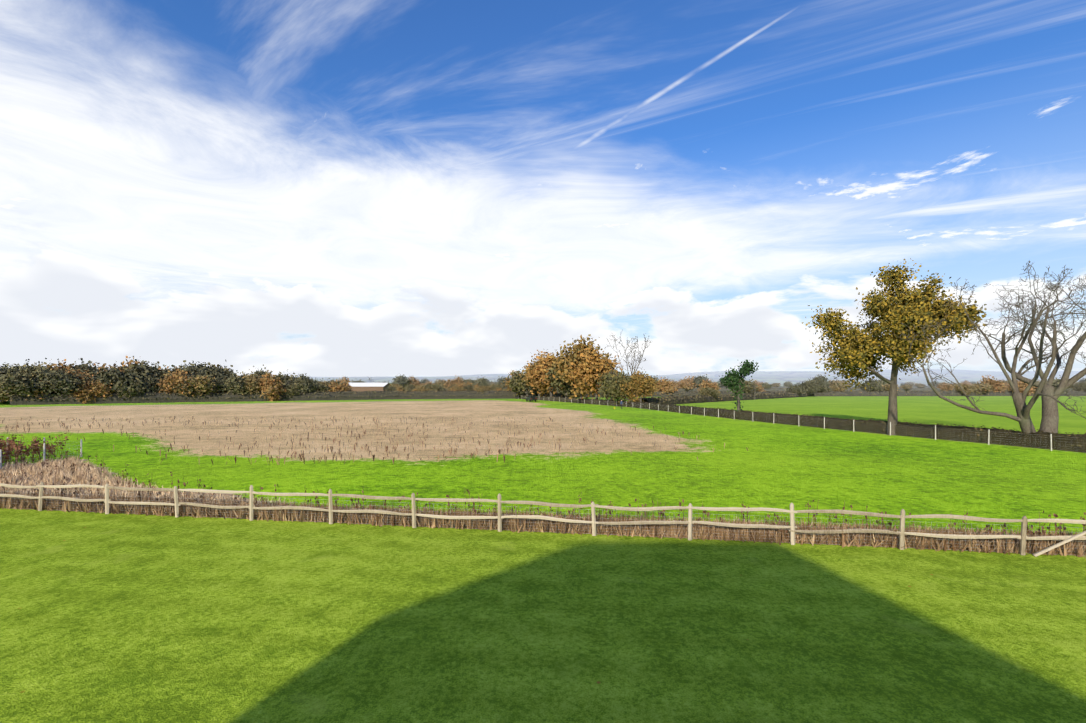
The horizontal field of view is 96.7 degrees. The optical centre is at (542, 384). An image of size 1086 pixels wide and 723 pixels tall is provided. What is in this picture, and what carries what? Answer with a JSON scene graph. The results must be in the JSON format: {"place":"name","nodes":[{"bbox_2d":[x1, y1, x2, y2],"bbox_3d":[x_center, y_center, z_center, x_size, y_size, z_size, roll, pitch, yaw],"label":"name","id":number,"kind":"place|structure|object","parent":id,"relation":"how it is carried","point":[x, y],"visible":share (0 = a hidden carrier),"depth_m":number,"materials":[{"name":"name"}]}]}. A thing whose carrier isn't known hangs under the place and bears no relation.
{"place":"outdoors","nodes":[
{"label":"outdoors","id":0,"kind":"place"},
{"bbox_2d":[349,383,389,391],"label":"barn","id":1,"kind":"structure","parent":0,"point":[357,387],"depth_m":277.76,"materials":[{"name":"stone"}]},
{"bbox_2d":[526,396,536,401],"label":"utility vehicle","id":2,"kind":"object","parent":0,"point":[530,398],"visible":0.98,"depth_m":138.63,"materials":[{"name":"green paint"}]},
{"bbox_2d":[0,508,1085,722],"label":"lawn","id":3,"kind":"structure","parent":0,"point":[121,618],"depth_m":9.64,"materials":[{"name":"green plant"}]},
{"bbox_2d":[0,482,1085,556],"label":"post rail fence","id":4,"kind":"object","parent":3,"relation":"on","point":[1022,536],"visible":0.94,"depth_m":15.50,"materials":[{"name":"brown wood"}]},
{"bbox_2d":[1,488,1085,555],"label":"stock netting","id":5,"kind":"object","parent":4,"relation":"attached to","point":[602,525],"visible":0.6,"depth_m":15.74,"materials":[{"name":"metal"}]},
{"bbox_2d":[0,396,1085,554],"bbox_3d":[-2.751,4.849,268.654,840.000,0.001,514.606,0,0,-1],"label":"field","id":6,"kind":"structure","parent":0,"point":[780,466],"depth_m":32.72,"materials":[{"name":"green plant"}]},
{"bbox_2d":[0,389,10,401],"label":"wood tree","id":7,"kind":"object","parent":6,"relation":"on","point":[2,398],"visible":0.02,"depth_m":116.91,"materials":[{"name":"green plant"}]},
{"bbox_2d":[0,363,33,374],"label":"wood tree","id":8,"kind":"object","parent":6,"relation":"on","point":[5,371],"visible":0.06,"depth_m":122.56,"materials":[{"name":"green plant"}]},
{"bbox_2d":[0,367,42,400],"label":"wood tree","id":9,"kind":"object","parent":6,"relation":"on","point":[13,383],"visible":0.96,"depth_m":115.56,"materials":[{"name":"green plant"}]},
{"bbox_2d":[9,358,50,368],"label":"wood tree","id":10,"kind":"object","parent":6,"relation":"on","point":[29,367],"depth_m":141.32,"materials":[{"name":"green plant"}]},
{"bbox_2d":[0,433,68,463],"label":"red whip shrubs","id":11,"kind":"object","parent":6,"relation":"on","point":[12,445],"visible":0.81,"depth_m":30.33,"materials":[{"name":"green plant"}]},
{"bbox_2d":[13,359,64,380],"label":"wood tree","id":12,"kind":"object","parent":6,"relation":"on","point":[33,370],"visible":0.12,"depth_m":122.27,"materials":[{"name":"green plant"}]},
{"bbox_2d":[0,437,81,467],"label":"fence posts","id":13,"kind":"object","parent":6,"relation":"on","point":[43,452],"visible":0.69,"depth_m":30.02,"materials":[{"name":"wood"}]},
{"bbox_2d":[2,441,80,466],"bbox_3d":[-41.362,4.323,32.615,32.374,0.946,10.595,0,0,31],"label":"plot fence netting","id":14,"kind":"object","parent":13,"relation":"attached to","point":[41,454],"visible":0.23,"depth_m":29.92,"materials":[{"name":"metal"}]},
{"bbox_2d":[30,381,55,399],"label":"wood tree","id":15,"kind":"object","parent":6,"relation":"on","point":[40,393],"visible":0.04,"depth_m":118.54,"materials":[{"name":"green plant"}]},
{"bbox_2d":[23,367,92,397],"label":"wood tree","id":16,"kind":"object","parent":6,"relation":"on","point":[58,382],"visible":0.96,"depth_m":119.54,"materials":[{"name":"green plant"}]},
{"bbox_2d":[40,359,97,378],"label":"wood tree","id":17,"kind":"object","parent":6,"relation":"on","point":[60,365],"visible":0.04,"depth_m":129.00,"materials":[{"name":"green plant"}]},
{"bbox_2d":[70,360,100,375],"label":"wood tree","id":18,"kind":"object","parent":6,"relation":"on","point":[90,368],"visible":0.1,"depth_m":134.54,"materials":[{"name":"green plant"}]},
{"bbox_2d":[68,375,118,403],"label":"wood tree","id":19,"kind":"object","parent":6,"relation":"on","point":[95,389],"visible":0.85,"depth_m":123.68,"materials":[{"name":"brown plant"}]},
{"bbox_2d":[87,365,149,395],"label":"wood tree","id":20,"kind":"object","parent":6,"relation":"on","point":[110,376],"visible":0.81,"depth_m":127.12,"materials":[{"name":"green plant"}]},
{"bbox_2d":[93,356,144,372],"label":"wood tree","id":21,"kind":"object","parent":6,"relation":"on","point":[128,363],"visible":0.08,"depth_m":137.98,"materials":[{"name":"green plant"}]},
{"bbox_2d":[111,378,148,397],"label":"wood tree","id":22,"kind":"object","parent":6,"relation":"on","point":[131,392],"visible":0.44,"depth_m":127.83,"materials":[{"name":"green plant"}]},
{"bbox_2d":[123,359,168,379],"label":"wood tree","id":23,"kind":"object","parent":6,"relation":"on","point":[140,369],"visible":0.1,"depth_m":135.97,"materials":[{"name":"green plant"}]},
{"bbox_2d":[137,363,166,380],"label":"wood tree","id":24,"kind":"object","parent":6,"relation":"on","point":[154,374],"visible":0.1,"depth_m":136.78,"materials":[{"name":"green plant"}]},
{"bbox_2d":[138,375,173,392],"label":"wood tree","id":25,"kind":"object","parent":6,"relation":"on","point":[149,385],"visible":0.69,"depth_m":132.43,"materials":[{"name":"green plant"}]},
{"bbox_2d":[154,366,199,399],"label":"wood tree","id":26,"kind":"object","parent":6,"relation":"on","point":[172,378],"visible":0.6,"depth_m":133.76,"materials":[{"name":"brown plant"}]},
{"bbox_2d":[161,364,195,378],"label":"wood tree","id":27,"kind":"object","parent":6,"relation":"on","point":[188,374],"visible":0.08,"depth_m":142.11,"materials":[{"name":"green plant"}]},
{"bbox_2d":[168,375,194,395],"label":"wood tree","id":28,"kind":"object","parent":6,"relation":"on","point":[187,390],"visible":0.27,"depth_m":133.82,"materials":[{"name":"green plant"}]},
{"bbox_2d":[173,360,219,373],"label":"wood tree","id":29,"kind":"object","parent":6,"relation":"on","point":[197,367],"visible":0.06,"depth_m":156.14,"materials":[{"name":"green plant"}]},
{"bbox_2d":[185,369,213,377],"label":"wood tree","id":30,"kind":"object","parent":6,"relation":"on","point":[199,373],"visible":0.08,"depth_m":143.86,"materials":[{"name":"green plant"}]},
{"bbox_2d":[184,371,218,397],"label":"wood tree","id":31,"kind":"object","parent":6,"relation":"on","point":[202,384],"visible":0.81,"depth_m":135.59,"materials":[{"name":"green plant"}]},
{"bbox_2d":[208,375,230,392],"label":"wood tree","id":32,"kind":"object","parent":6,"relation":"on","point":[219,381],"visible":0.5,"depth_m":139.74,"materials":[{"name":"green plant"}]},
{"bbox_2d":[200,365,242,379],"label":"wood tree","id":33,"kind":"object","parent":6,"relation":"on","point":[219,373],"visible":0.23,"depth_m":146.29,"materials":[{"name":"green plant"}]},
{"bbox_2d":[200,360,242,375],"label":"wood tree","id":34,"kind":"object","parent":6,"relation":"on","point":[227,369],"depth_m":162.73,"materials":[{"name":"green plant"}]},
{"bbox_2d":[220,372,249,394],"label":"wood tree","id":35,"kind":"object","parent":6,"relation":"on","point":[235,384],"visible":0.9,"depth_m":139.99,"materials":[{"name":"green plant"}]},
{"bbox_2d":[241,375,264,397],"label":"wood tree","id":36,"kind":"object","parent":6,"relation":"on","point":[254,383],"visible":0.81,"depth_m":142.70,"materials":[{"name":"green plant"}]},
{"bbox_2d":[244,365,272,376],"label":"wood tree","id":37,"kind":"object","parent":6,"relation":"on","point":[258,372],"visible":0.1,"depth_m":167.38,"materials":[{"name":"green plant"}]},
{"bbox_2d":[8,390,519,404],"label":"hedge","id":38,"kind":"object","parent":6,"relation":"on","point":[152,397],"visible":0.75,"depth_m":142.55,"materials":[{"name":"brown plant"}]},
{"bbox_2d":[257,371,290,400],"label":"wood tree","id":39,"kind":"object","parent":6,"relation":"on","point":[273,387],"visible":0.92,"depth_m":143.46,"materials":[{"name":"brown plant"}]},
{"bbox_2d":[274,369,303,384],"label":"wood tree","id":40,"kind":"object","parent":6,"relation":"on","point":[284,378],"visible":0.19,"depth_m":160.07,"materials":[{"name":"green plant"}]},
{"bbox_2d":[282,383,301,396],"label":"wood tree","id":41,"kind":"object","parent":6,"relation":"on","point":[291,388],"visible":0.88,"depth_m":146.95,"materials":[{"name":"green plant"}]},
{"bbox_2d":[286,375,320,394],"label":"wood tree","id":42,"kind":"object","parent":6,"relation":"on","point":[305,385],"visible":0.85,"depth_m":149.50,"materials":[{"name":"green plant"}]},
{"bbox_2d":[312,383,331,392],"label":"wood tree","id":43,"kind":"object","parent":6,"relation":"on","point":[322,388],"visible":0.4,"depth_m":152.93,"materials":[{"name":"green plant"}]},
{"bbox_2d":[325,380,350,391],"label":"wood tree","id":44,"kind":"object","parent":6,"relation":"on","point":[333,386],"visible":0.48,"depth_m":155.81,"materials":[{"name":"brown plant"}]},
{"bbox_2d":[0,416,748,464],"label":"stubble stalks","id":45,"kind":"object","parent":6,"relation":"on","point":[339,450],"visible":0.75,"depth_m":41.59,"materials":[{"name":"brown plant"}]},
{"bbox_2d":[392,374,412,387],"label":"tree","id":46,"kind":"object","parent":6,"relation":"on","point":[402,381],"visible":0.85,"depth_m":326.28,"materials":[{"name":"green plant"}]},
{"bbox_2d":[408,376,420,385],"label":"tree","id":47,"kind":"object","parent":6,"relation":"on","point":[415,381],"visible":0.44,"depth_m":331.21,"materials":[{"name":"brown plant"}]},
{"bbox_2d":[415,386,431,396],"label":"wood tree","id":48,"kind":"object","parent":6,"relation":"on","point":[420,388],"visible":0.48,"depth_m":165.27,"materials":[{"name":"brown plant"}]},
{"bbox_2d":[425,383,443,390],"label":"wood tree","id":49,"kind":"object","parent":6,"relation":"on","point":[435,387],"visible":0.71,"depth_m":168.82,"materials":[{"name":"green plant"}]},
{"bbox_2d":[435,379,446,388],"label":"tree","id":50,"kind":"object","parent":6,"relation":"on","point":[440,382],"visible":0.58,"depth_m":332.98,"materials":[{"name":"brown plant"}]},
{"bbox_2d":[443,375,464,390],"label":"tree","id":51,"kind":"object","parent":6,"relation":"on","point":[453,382],"visible":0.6,"depth_m":331.58,"materials":[{"name":"brown plant"}]},
{"bbox_2d":[450,384,466,390],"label":"wood tree","id":52,"kind":"object","parent":6,"relation":"on","point":[458,388],"visible":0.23,"depth_m":169.60,"materials":[{"name":"brown plant"}]},
{"bbox_2d":[462,383,474,390],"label":"wood tree","id":53,"kind":"object","parent":6,"relation":"on","point":[468,387],"visible":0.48,"depth_m":171.87,"materials":[{"name":"brown plant"}]},
{"bbox_2d":[473,375,491,386],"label":"tree","id":54,"kind":"object","parent":6,"relation":"on","point":[479,381],"visible":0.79,"depth_m":333.97,"materials":[{"name":"green plant"}]},
{"bbox_2d":[490,384,504,390],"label":"wood tree","id":55,"kind":"object","parent":6,"relation":"on","point":[493,387],"visible":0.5,"depth_m":180.78,"materials":[{"name":"brown plant"}]},
{"bbox_2d":[494,376,509,387],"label":"tree","id":56,"kind":"object","parent":6,"relation":"on","point":[500,381],"visible":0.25,"depth_m":336.98,"materials":[{"name":"green plant"}]},
{"bbox_2d":[501,370,521,397],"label":"clump tree","id":57,"kind":"object","parent":6,"relation":"on","point":[508,382],"depth_m":172.53,"materials":[{"name":"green plant"}]},
{"bbox_2d":[505,369,537,396],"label":"clump tree","id":58,"kind":"object","parent":6,"relation":"on","point":[515,384],"visible":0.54,"depth_m":164.17,"materials":[{"name":"green plant"}]},
{"bbox_2d":[519,356,558,396],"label":"clump tree","id":59,"kind":"object","parent":6,"relation":"on","point":[532,368],"visible":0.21,"depth_m":154.44,"materials":[{"name":"brown plant"}]},
{"bbox_2d":[518,349,564,396],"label":"clump tree","id":60,"kind":"object","parent":6,"relation":"on","point":[537,376],"visible":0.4,"depth_m":145.41,"materials":[{"name":"orange plant"}]},
{"bbox_2d":[2,446,1085,552],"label":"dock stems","id":61,"kind":"object","parent":6,"relation":"on","point":[1030,532],"visible":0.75,"depth_m":16.67,"materials":[{"name":"brown plant"}]},
{"bbox_2d":[544,365,585,397],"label":"tree clump","id":62,"kind":"object","parent":6,"relation":"on","point":[561,384],"visible":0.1,"depth_m":137.39,"materials":[{"name":"green plant"}]},
{"bbox_2d":[547,334,616,400],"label":"tree clump","id":63,"kind":"object","parent":6,"relation":"on","point":[561,361],"visible":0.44,"depth_m":126.15,"materials":[{"name":"brown plant"}]},
{"bbox_2d":[560,346,622,399],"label":"tree clump","id":64,"kind":"object","parent":6,"relation":"on","point":[595,365],"visible":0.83,"depth_m":119.63,"materials":[{"name":"brown plant"}]},
{"bbox_2d":[595,369,628,402],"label":"clump tree","id":65,"kind":"object","parent":6,"relation":"on","point":[604,382],"visible":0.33,"depth_m":112.81,"materials":[{"name":"green plant"}]},
{"bbox_2d":[607,373,639,403],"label":"clump tree","id":66,"kind":"object","parent":6,"relation":"on","point":[616,389],"visible":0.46,"depth_m":106.63,"materials":[{"name":"green plant"}]},
{"bbox_2d":[605,330,650,400],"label":"slender bare tree","id":67,"kind":"object","parent":6,"relation":"on","point":[629,353],"visible":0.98,"depth_m":108.77,"materials":[{"name":"grey plant"}]},
{"bbox_2d":[618,370,660,401],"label":"clump tree","id":68,"kind":"object","parent":6,"relation":"on","point":[643,384],"visible":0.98,"depth_m":102.78,"materials":[{"name":"brown plant"}]},
{"bbox_2d":[653,377,677,396],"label":"tree","id":69,"kind":"object","parent":6,"relation":"on","point":[666,385],"visible":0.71,"depth_m":197.98,"materials":[{"name":"brown plant"}]},
{"bbox_2d":[671,379,681,388],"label":"tree","id":70,"kind":"object","parent":6,"relation":"on","point":[676,383],"visible":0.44,"depth_m":341.51,"materials":[{"name":"brown plant"}]},
{"bbox_2d":[674,376,696,389],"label":"tree","id":71,"kind":"object","parent":6,"relation":"on","point":[687,383],"visible":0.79,"depth_m":339.29,"materials":[{"name":"brown plant"}]},
{"bbox_2d":[692,374,713,387],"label":"tree","id":72,"kind":"object","parent":6,"relation":"on","point":[698,380],"visible":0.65,"depth_m":340.92,"materials":[{"name":"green plant"}]},
{"bbox_2d":[696,385,721,397],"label":"tree","id":73,"kind":"object","parent":6,"relation":"on","point":[710,391],"visible":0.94,"depth_m":136.78,"materials":[{"name":"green plant"}]},
{"bbox_2d":[697,379,720,393],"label":"tree","id":74,"kind":"object","parent":6,"relation":"on","point":[706,384],"visible":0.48,"depth_m":198.33,"materials":[{"name":"brown plant"}]},
{"bbox_2d":[644,392,806,404],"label":"hedge","id":75,"kind":"object","parent":6,"relation":"on","point":[684,399],"visible":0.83,"depth_m":136.38,"materials":[{"name":"brown plant"}]},
{"bbox_2d":[717,360,758,413],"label":"tree","id":76,"kind":"object","parent":6,"relation":"on","point":[733,379],"visible":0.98,"depth_m":68.91,"materials":[{"name":"green plant"}]},
{"bbox_2d":[404,388,1071,391],"bbox_3d":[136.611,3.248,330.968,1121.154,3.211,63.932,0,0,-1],"label":"hedge","id":77,"kind":"object","parent":6,"relation":"on","point":[784,389],"visible":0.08,"depth_m":337.49,"materials":[{"name":"brown plant"}]},
{"bbox_2d":[733,379,760,392],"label":"tree","id":78,"kind":"object","parent":6,"relation":"on","point":[749,387],"visible":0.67,"depth_m":199.77,"materials":[{"name":"green plant"}]},
{"bbox_2d":[759,382,773,387],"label":"tree","id":79,"kind":"object","parent":6,"relation":"on","point":[765,385],"visible":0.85,"depth_m":338.44,"materials":[{"name":"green plant"}]},
{"bbox_2d":[785,384,807,394],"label":"tree","id":80,"kind":"object","parent":6,"relation":"on","point":[795,389],"visible":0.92,"depth_m":190.28,"materials":[{"name":"green plant"}]},
{"bbox_2d":[519,390,1085,397],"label":"hedge row","id":81,"kind":"object","parent":6,"relation":"on","point":[878,393],"visible":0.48,"depth_m":206.45,"materials":[{"name":"brown plant"}]},
{"bbox_2d":[520,395,1085,452],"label":"hedge","id":82,"kind":"object","parent":6,"relation":"on","point":[968,435],"visible":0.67,"depth_m":46.40,"materials":[{"name":"brown plant"}]},
{"bbox_2d":[559,397,1051,450],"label":"fence posts","id":83,"kind":"object","parent":6,"relation":"on","point":[824,422],"visible":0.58,"depth_m":53.26,"materials":[{"name":"grey wood"}]},
{"bbox_2d":[594,403,1085,452],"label":"hedge netting","id":84,"kind":"object","parent":83,"relation":"attached to","point":[887,427],"visible":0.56,"depth_m":44.85,"materials":[{"name":"metal"}]},
{"bbox_2d":[799,380,818,395],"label":"tree","id":85,"kind":"object","parent":6,"relation":"on","point":[808,386],"visible":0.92,"depth_m":198.98,"materials":[{"name":"green plant"}]},
{"bbox_2d":[808,374,830,385],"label":"tree","id":86,"kind":"object","parent":6,"relation":"on","point":[825,379],"visible":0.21,"depth_m":336.18,"materials":[{"name":"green plant"}]},
{"bbox_2d":[811,378,834,392],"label":"tree","id":87,"kind":"object","parent":6,"relation":"on","point":[823,387],"visible":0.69,"depth_m":204.57,"materials":[{"name":"green plant"}]},
{"bbox_2d":[830,386,845,391],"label":"tree","id":88,"kind":"object","parent":6,"relation":"on","point":[839,389],"visible":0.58,"depth_m":208.23,"materials":[{"name":"brown plant"}]},
{"bbox_2d":[829,380,847,387],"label":"bush","id":89,"kind":"object","parent":6,"relation":"on","point":[836,383],"visible":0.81,"depth_m":334.12,"materials":[{"name":"brown plant"}]},
{"bbox_2d":[859,378,886,391],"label":"bush","id":90,"kind":"object","parent":6,"relation":"on","point":[875,385],"visible":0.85,"depth_m":207.19,"materials":[{"name":"green plant"}]},
{"bbox_2d":[879,384,899,390],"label":"bush","id":91,"kind":"object","parent":6,"relation":"on","point":[887,386],"visible":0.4,"depth_m":209.63,"materials":[{"name":"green plant"}]},
{"bbox_2d":[802,259,993,434],"bbox_3d":[34.357,-3.560,47.135,11.033,17.165,13.063,0,0,-34],"label":"tree","id":92,"kind":"object","parent":6,"relation":"on","point":[857,351],"visible":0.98,"depth_m":46.30,"materials":[{"name":"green plant"}]},
{"bbox_2d":[898,382,912,389],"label":"bush","id":93,"kind":"object","parent":6,"relation":"on","point":[905,386],"visible":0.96,"depth_m":332.31,"materials":[{"name":"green plant"}]},
{"bbox_2d":[937,382,954,390],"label":"bush","id":94,"kind":"object","parent":6,"relation":"on","point":[943,386],"visible":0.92,"depth_m":331.14,"materials":[{"name":"brown plant"}]},
{"bbox_2d":[952,384,977,395],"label":"bush","id":95,"kind":"object","parent":6,"relation":"on","point":[967,389],"visible":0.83,"depth_m":207.68,"materials":[{"name":"brown plant"}]},
{"bbox_2d":[969,380,995,394],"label":"bush","id":96,"kind":"object","parent":6,"relation":"on","point":[986,387],"visible":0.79,"depth_m":208.65,"materials":[{"name":"brown plant"}]},
{"bbox_2d":[893,260,1085,433],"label":"bare oak tree","id":97,"kind":"object","parent":6,"relation":"on","point":[1048,392],"visible":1,"depth_m":38.12,"materials":[{"name":"grey plant"}]},
{"bbox_2d":[977,375,1009,394],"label":"bush","id":98,"kind":"object","parent":6,"relation":"on","point":[998,385],"visible":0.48,"depth_m":212.48,"materials":[{"name":"brown plant"}]},
{"bbox_2d":[1007,379,1036,395],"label":"bush","id":99,"kind":"object","parent":6,"relation":"on","point":[1022,386],"visible":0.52,"depth_m":208.47,"materials":[{"name":"brown plant"}]},
{"bbox_2d":[1048,375,1073,393],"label":"bush","id":100,"kind":"object","parent":6,"relation":"on","point":[1056,382],"visible":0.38,"depth_m":210.60,"materials":[{"name":"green plant"}]},
{"bbox_2d":[1070,381,1085,390],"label":"bush","id":101,"kind":"object","parent":6,"relation":"on","point":[1079,386],"visible":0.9,"depth_m":216.51,"materials":[{"name":"green plant"}]},
{"bbox_2d":[0,456,1085,557],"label":"dry grass","id":102,"kind":"structure","parent":0,"point":[775,536],"depth_m":16.60,"materials":[{"name":"plant"}]},
{"bbox_2d":[0,0,1085,376],"label":"sky","id":103,"kind":"structure","parent":0,"point":[315,188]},
{"bbox_2d":[295,369,1085,386],"bbox_3d":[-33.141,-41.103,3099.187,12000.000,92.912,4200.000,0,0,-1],"label":"hills","id":104,"kind":"structure","parent":0,"point":[794,377],"depth_m":1979.97,"materials":[{"name":"grey"}]},
{"label":"ground","id":105,"kind":"structure","parent":0,"visible":0},
{"bbox_2d":[405,386,936,387],"bbox_3d":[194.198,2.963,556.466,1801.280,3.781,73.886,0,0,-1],"label":"hedge","id":106,"kind":"object","parent":105,"relation":"on","point":[828,387],"visible":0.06,"depth_m":561.99,"materials":[{"name":"brown plant"}]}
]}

